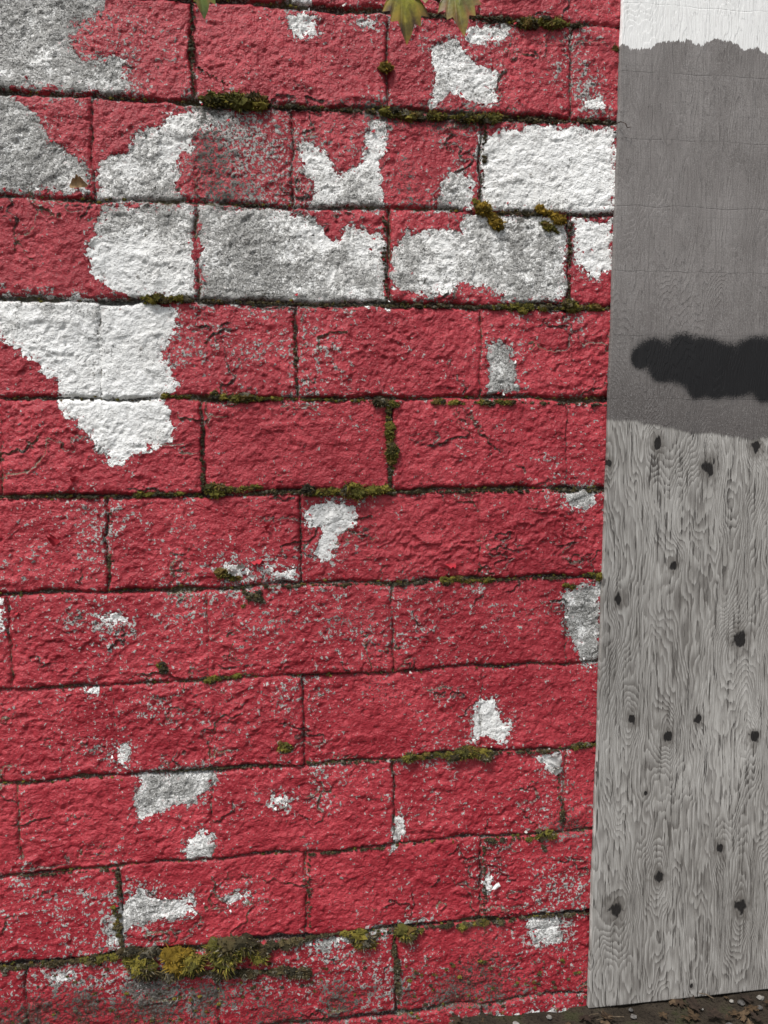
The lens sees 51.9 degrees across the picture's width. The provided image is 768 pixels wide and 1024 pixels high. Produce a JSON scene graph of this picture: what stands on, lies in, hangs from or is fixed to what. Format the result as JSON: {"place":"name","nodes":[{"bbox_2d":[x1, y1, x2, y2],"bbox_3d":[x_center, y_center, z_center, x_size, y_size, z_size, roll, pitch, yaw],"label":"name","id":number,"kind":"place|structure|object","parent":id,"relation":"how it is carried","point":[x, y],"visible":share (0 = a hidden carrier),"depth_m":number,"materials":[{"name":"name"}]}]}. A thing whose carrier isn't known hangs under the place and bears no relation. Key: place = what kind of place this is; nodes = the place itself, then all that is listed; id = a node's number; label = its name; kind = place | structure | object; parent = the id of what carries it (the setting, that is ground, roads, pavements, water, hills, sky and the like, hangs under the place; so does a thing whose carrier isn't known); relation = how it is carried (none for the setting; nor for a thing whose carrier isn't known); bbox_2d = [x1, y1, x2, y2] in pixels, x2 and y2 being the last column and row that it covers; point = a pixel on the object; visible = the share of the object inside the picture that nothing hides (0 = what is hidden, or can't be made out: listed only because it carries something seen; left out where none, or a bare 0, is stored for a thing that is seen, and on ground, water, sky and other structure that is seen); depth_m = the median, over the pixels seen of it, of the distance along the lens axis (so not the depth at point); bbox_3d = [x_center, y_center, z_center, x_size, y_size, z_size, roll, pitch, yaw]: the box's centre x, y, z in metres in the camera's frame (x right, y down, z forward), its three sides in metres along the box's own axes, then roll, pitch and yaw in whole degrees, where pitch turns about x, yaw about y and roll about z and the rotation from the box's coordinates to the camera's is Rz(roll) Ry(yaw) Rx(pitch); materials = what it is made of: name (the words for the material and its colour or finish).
{"place":"outdoors","nodes":[
{"label":"outdoors","id":0,"kind":"place"},
{"bbox_2d":[195,0,481,43],"bbox_3d":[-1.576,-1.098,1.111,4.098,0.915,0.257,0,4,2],"label":"maple branch","id":1,"kind":"object","parent":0,"point":[406,14],"visible":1,"depth_m":1.10,"materials":[{"name":"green plant"}]},
{"bbox_2d":[424,989,767,1023],"bbox_3d":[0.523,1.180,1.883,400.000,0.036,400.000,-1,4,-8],"label":"ground","id":2,"kind":"structure","parent":0,"point":[646,1013],"depth_m":1.85,"materials":[{"name":"soil"}]},
{"bbox_2d":[0,0,620,1023],"bbox_3d":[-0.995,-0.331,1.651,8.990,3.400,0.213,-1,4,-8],"label":"concrete block wall","id":3,"kind":"structure","parent":2,"relation":"on","point":[96,642],"depth_m":1.69,"materials":[{"name":"red paint"}]},
{"bbox_2d":[0,4,616,1022],"bbox_3d":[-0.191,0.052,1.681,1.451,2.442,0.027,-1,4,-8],"label":"paint flakes","id":4,"kind":"object","parent":3,"relation":"attached to","point":[54,540],"visible":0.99,"depth_m":1.68,"materials":[{"name":"white paint"}]},
{"bbox_2d":[0,0,618,1023],"bbox_3d":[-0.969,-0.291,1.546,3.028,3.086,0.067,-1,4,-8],"label":"moss","id":5,"kind":"object","parent":3,"relation":"attached to","point":[226,954],"visible":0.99,"depth_m":1.71,"materials":[{"name":"green plant"}]},
{"bbox_2d":[449,992,767,1023],"bbox_3d":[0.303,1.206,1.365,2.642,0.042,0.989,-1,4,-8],"label":"leaf litter","id":6,"kind":"object","parent":2,"relation":"on","point":[692,1001],"visible":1,"depth_m":1.83,"materials":[{"name":"brown plant"}]},
{"bbox_2d":[586,0,767,1008],"bbox_3d":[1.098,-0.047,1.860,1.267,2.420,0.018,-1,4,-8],"label":"plywood board","id":7,"kind":"object","parent":2,"relation":"on","point":[679,885],"visible":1,"depth_m":1.80,"materials":[{"name":"grey wood"}]}
]}

